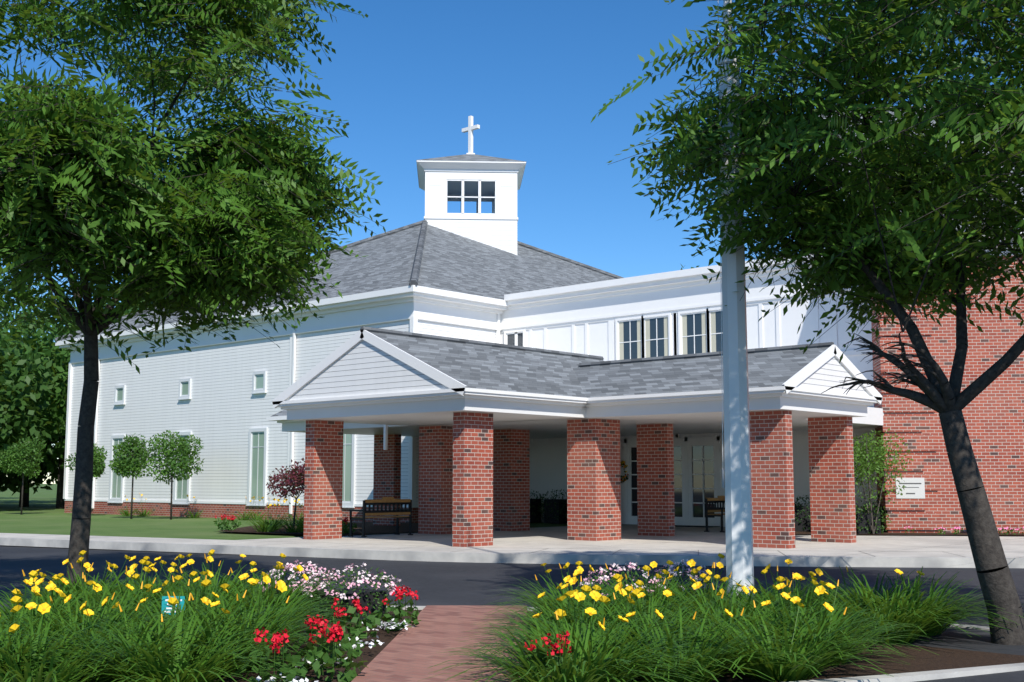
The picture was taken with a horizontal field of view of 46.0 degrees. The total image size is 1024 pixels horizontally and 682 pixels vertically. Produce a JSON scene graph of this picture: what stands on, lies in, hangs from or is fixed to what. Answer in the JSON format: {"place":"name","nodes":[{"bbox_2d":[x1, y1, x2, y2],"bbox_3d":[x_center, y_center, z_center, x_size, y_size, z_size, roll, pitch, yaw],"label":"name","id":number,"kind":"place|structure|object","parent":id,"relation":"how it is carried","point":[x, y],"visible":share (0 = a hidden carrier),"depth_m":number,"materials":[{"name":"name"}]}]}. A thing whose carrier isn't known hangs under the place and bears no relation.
{"place":"outdoors","nodes":[
{"label":"outdoors","id":0,"kind":"place"},
{"bbox_2d":[0,0,387,588],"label":"tree","id":1,"kind":"object","parent":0,"point":[9,151],"depth_m":13.63,"materials":[{"name":"green plant"}]},
{"bbox_2d":[266,416,387,449],"bbox_3d":[-4.921,2.431,32.093,5.210,1.010,0.110,-6,-9,42],"label":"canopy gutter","id":2,"kind":"object","parent":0,"point":[385,434],"visible":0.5,"depth_m":30.52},
{"bbox_2d":[351,605,527,681],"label":"brick walkway","id":3,"kind":"structure","parent":0,"point":[404,655],"depth_m":10.63,"materials":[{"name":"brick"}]},
{"bbox_2d":[0,484,928,551],"bbox_3d":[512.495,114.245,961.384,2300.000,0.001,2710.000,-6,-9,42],"label":"lawn","id":4,"kind":"structure","parent":0,"point":[41,514],"depth_m":37.75,"materials":[{"name":"green plant"}]},
{"bbox_2d":[0,435,45,514],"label":"lawn tree","id":5,"kind":"object","parent":4,"relation":"on","point":[14,461],"depth_m":49.30,"materials":[{"name":"green plant"}]},
{"bbox_2d":[0,342,59,471],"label":"tree","id":6,"kind":"object","parent":4,"relation":"on","point":[23,414],"visible":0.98,"depth_m":53.90,"materials":[{"name":"green plant"}]},
{"bbox_2d":[0,312,60,447],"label":"tree","id":7,"kind":"object","parent":4,"relation":"on","point":[11,319],"visible":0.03,"depth_m":62.60,"materials":[{"name":"green plant"}]},
{"bbox_2d":[0,339,67,506],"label":"tree","id":8,"kind":"object","parent":4,"relation":"on","point":[11,481],"depth_m":64.85,"materials":[{"name":"green plant"}]},
{"bbox_2d":[0,274,68,444],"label":"tree","id":9,"kind":"object","parent":4,"relation":"on","point":[22,313],"visible":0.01,"depth_m":74.55,"materials":[{"name":"green plant"}]},
{"bbox_2d":[0,300,136,508],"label":"tree","id":10,"kind":"object","parent":4,"relation":"on","point":[60,364],"depth_m":58.06,"materials":[{"name":"green plant"}]},
{"bbox_2d":[65,444,107,478],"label":"lawn tree","id":11,"kind":"object","parent":4,"relation":"on","point":[99,467],"depth_m":46.82,"materials":[{"name":"green plant"}]},
{"bbox_2d":[108,433,155,518],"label":"lawn tree","id":12,"kind":"object","parent":4,"relation":"on","point":[123,467],"depth_m":43.59,"materials":[{"name":"green plant"}]},
{"bbox_2d":[123,297,152,315],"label":"tree","id":13,"kind":"object","parent":4,"relation":"on","point":[130,307],"depth_m":62.87,"materials":[{"name":"green plant"}]},
{"bbox_2d":[143,430,203,519],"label":"lawn tree","id":14,"kind":"object","parent":4,"relation":"on","point":[184,448],"depth_m":42.74,"materials":[{"name":"green plant"}]},
{"bbox_2d":[64,319,495,522],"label":"sanctuary walls","id":15,"kind":"structure","parent":4,"relation":"on","point":[221,411],"depth_m":45.23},
{"bbox_2d":[107,371,355,507],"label":"windows","id":16,"kind":"structure","parent":15,"relation":"in","point":[257,462],"depth_m":43.56,"materials":[{"name":"white glass"}]},
{"bbox_2d":[55,285,509,513],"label":"building trim","id":17,"kind":"structure","parent":15,"relation":"attached to","point":[413,303],"depth_m":41.24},
{"bbox_2d":[60,225,615,340],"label":"roof","id":18,"kind":"structure","parent":15,"relation":"on","point":[453,262],"depth_m":47.52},
{"bbox_2d":[55,220,623,342],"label":"roof ridge caps","id":19,"kind":"object","parent":18,"relation":"on","point":[414,276],"visible":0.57,"depth_m":54.27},
{"bbox_2d":[416,153,526,254],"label":"cupola","id":20,"kind":"object","parent":18,"relation":"on","point":[472,196],"visible":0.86,"depth_m":54.88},
{"bbox_2d":[462,116,479,152],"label":"cross","id":21,"kind":"object","parent":20,"relation":"on","point":[470,128],"visible":1,"depth_m":57.32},
{"bbox_2d":[221,522,417,534],"bbox_3d":[-4.428,5.200,33.591,6.880,0.001,7.960,-6,-9,42],"label":"mulch bed","id":22,"kind":"object","parent":4,"relation":"on","point":[370,528],"visible":0.33,"depth_m":32.29,"materials":[{"name":"brown soil"}]},
{"bbox_2d":[69,493,356,535],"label":"bed plants","id":23,"kind":"object","parent":22,"relation":"on","point":[273,525],"visible":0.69,"depth_m":31.76,"materials":[{"name":"green plant"}]},
{"bbox_2d":[266,458,304,531],"bbox_3d":[-5.497,3.922,30.698,1.712,1.928,2.256,0,-7,-1],"label":"japanese maple","id":24,"kind":"object","parent":22,"relation":"on","point":[298,478],"depth_m":30.50,"materials":[{"name":"plant"}]},
{"bbox_2d":[500,254,877,523],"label":"wing walls","id":25,"kind":"structure","parent":4,"relation":"on","point":[557,312],"depth_m":37.16,"materials":[{"name":"white wood"}]},
{"bbox_2d":[504,295,837,441],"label":"wing window panels","id":26,"kind":"object","parent":25,"relation":"in","point":[694,332],"depth_m":36.92,"materials":[{"name":"white wood"}]},
{"bbox_2d":[624,436,724,526],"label":"entrance doors","id":27,"kind":"structure","parent":25,"relation":"attached to","point":[699,464],"depth_m":35.81,"materials":[{"name":"white paint"}]},
{"bbox_2d":[620,461,628,482],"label":"door wreaths","id":28,"kind":"object","parent":27,"relation":"attached to","point":[625,466],"depth_m":37.41,"materials":[{"name":"green plant"}]},
{"bbox_2d":[530,489,886,531],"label":"wall shrubs","id":29,"kind":"object","parent":4,"relation":"on","point":[555,510],"depth_m":38.19,"materials":[{"name":"green plant"}]},
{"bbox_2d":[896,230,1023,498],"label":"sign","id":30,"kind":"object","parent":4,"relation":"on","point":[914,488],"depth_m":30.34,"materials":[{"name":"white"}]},
{"bbox_2d":[0,545,1023,681],"bbox_3d":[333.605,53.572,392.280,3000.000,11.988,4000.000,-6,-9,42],"label":"asphalt road","id":31,"kind":"structure","parent":0,"point":[451,583],"depth_m":19.11,"materials":[{"name":"grey asphalt"}]},
{"bbox_2d":[0,537,1023,567],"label":"kerb","id":32,"kind":"structure","parent":31,"relation":"on","point":[803,561],"depth_m":21.81,"materials":[{"name":"concrete"}]},
{"bbox_2d":[0,524,1023,565],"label":"concrete sidewalk","id":33,"kind":"structure","parent":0,"point":[874,546],"depth_m":25.42,"materials":[{"name":"grey concrete"}]},
{"bbox_2d":[303,420,343,539],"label":"brick pier","id":34,"kind":"structure","parent":33,"relation":"on","point":[323,479],"depth_m":27.50,"materials":[{"name":"red brick"}]},
{"bbox_2d":[272,386,883,438],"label":"canopy beams","id":35,"kind":"structure","parent":34,"relation":"on","point":[542,416],"depth_m":25.76,"materials":[{"name":"white wood"}]},
{"bbox_2d":[286,332,639,400],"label":"canopy roof","id":36,"kind":"structure","parent":35,"relation":"on","point":[363,367],"depth_m":26.00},
{"bbox_2d":[270,347,870,416],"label":"portico roof","id":37,"kind":"structure","parent":35,"relation":"on","point":[772,369],"depth_m":25.55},
{"bbox_2d":[348,497,412,536],"bbox_3d":[-3.160,4.235,29.126,0.610,0.930,1.560,-6,-9,42],"label":"bench","id":38,"kind":"object","parent":33,"relation":"on","point":[385,501],"visible":1,"depth_m":28.98,"materials":[{"name":"wood"}]},
{"bbox_2d":[373,434,400,525],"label":"brick pier","id":39,"kind":"structure","parent":33,"relation":"on","point":[387,474],"depth_m":35.49,"materials":[{"name":"red brick"}]},
{"bbox_2d":[418,425,452,534],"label":"brick pier","id":40,"kind":"structure","parent":33,"relation":"on","point":[435,506],"depth_m":30.13,"materials":[{"name":"red brick"}]},
{"bbox_2d":[452,411,492,546],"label":"brick pier","id":41,"kind":"structure","parent":33,"relation":"on","point":[472,526],"depth_m":24.33,"materials":[{"name":"red brick"}]},
{"bbox_2d":[493,429,529,530],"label":"brick pier","id":42,"kind":"structure","parent":33,"relation":"on","point":[511,479],"depth_m":32.11,"materials":[{"name":"red brick"}]},
{"bbox_2d":[636,423,674,536],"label":"brick pier","id":43,"kind":"structure","parent":33,"relation":"on","point":[655,483],"depth_m":29.09,"materials":[{"name":"red brick"}]},
{"bbox_2d":[704,496,724,531],"bbox_3d":[5.757,4.562,31.911,0.610,0.930,1.560,-6,-9,42],"label":"bench","id":44,"kind":"object","parent":33,"relation":"on","point":[719,499],"visible":0.57,"depth_m":31.54,"materials":[{"name":"wood"}]},
{"bbox_2d":[749,410,794,548],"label":"brick pier","id":45,"kind":"structure","parent":33,"relation":"on","point":[772,480],"depth_m":23.78,"materials":[{"name":"red brick"}]},
{"bbox_2d":[808,416,855,542],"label":"brick pier","id":46,"kind":"structure","parent":33,"relation":"on","point":[832,483],"depth_m":26.01,"materials":[{"name":"red brick"}]},
{"bbox_2d":[795,531,1023,534],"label":"mulch bed","id":47,"kind":"structure","parent":33,"relation":"on","point":[805,532],"depth_m":29.75,"materials":[{"name":"brown soil"}]},
{"bbox_2d":[853,429,913,533],"bbox_3d":[8.786,3.457,29.669,2.148,2.618,2.042,-6,-9,42],"label":"tree","id":48,"kind":"object","parent":47,"relation":"on","point":[862,454],"depth_m":29.47,"materials":[{"name":"green plant"}]},
{"bbox_2d":[794,495,1023,535],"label":"shrubs","id":49,"kind":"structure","parent":47,"relation":"on","point":[803,520],"depth_m":29.57,"materials":[{"name":"green plant"}]},
{"bbox_2d":[0,0,1023,483],"label":"sky","id":50,"kind":"structure","parent":0,"point":[406,77],"materials":[{"name":"blue"}]},
{"bbox_2d":[67,606,1023,681],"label":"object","id":51,"kind":"structure","parent":0,"point":[941,663],"depth_m":9.92,"materials":[{"name":"soil"}]},
{"bbox_2d":[161,596,184,615],"bbox_3d":[-3.000,2.505,10.678,0.210,0.485,0.017,0,-7,0],"label":"plant label sign","id":52,"kind":"object","parent":51,"relation":"on","point":[165,599],"visible":0.33,"depth_m":10.69,"materials":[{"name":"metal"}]},
{"bbox_2d":[232,559,718,681],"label":"flowering plants","id":53,"kind":"object","parent":51,"relation":"on","point":[367,606],"visible":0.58,"depth_m":11.07,"materials":[{"name":"white plant"}]},
{"bbox_2d":[0,549,1023,681],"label":"island daylilies","id":54,"kind":"object","parent":51,"relation":"on","point":[672,632],"visible":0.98,"depth_m":9.73,"materials":[{"name":"green plant"}]},
{"bbox_2d":[717,0,753,601],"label":"flagpole","id":55,"kind":"object","parent":51,"relation":"on","point":[739,527],"visible":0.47,"depth_m":12.91,"materials":[{"name":"metal"}]},
{"bbox_2d":[567,418,620,540],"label":"brick pier","id":56,"kind":"structure","parent":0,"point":[593,485],"depth_m":26.91,"materials":[{"name":"red brick"}]},
{"bbox_2d":[272,326,881,407],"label":"roof trim","id":57,"kind":"structure","parent":56,"relation":"on","point":[793,381],"depth_m":25.91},
{"bbox_2d":[591,0,1023,644],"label":"tree","id":58,"kind":"object","parent":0,"point":[1006,115],"depth_m":11.60,"materials":[{"name":"green plant"}]},
{"bbox_2d":[871,256,1023,532],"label":"brick hall walls","id":59,"kind":"structure","parent":0,"point":[993,413],"depth_m":30.41,"materials":[{"name":"red brick"}]},
{"bbox_2d":[819,105,1023,248],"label":"brick hall roof","id":60,"kind":"structure","parent":59,"relation":"on","point":[892,113],"depth_m":36.19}
]}

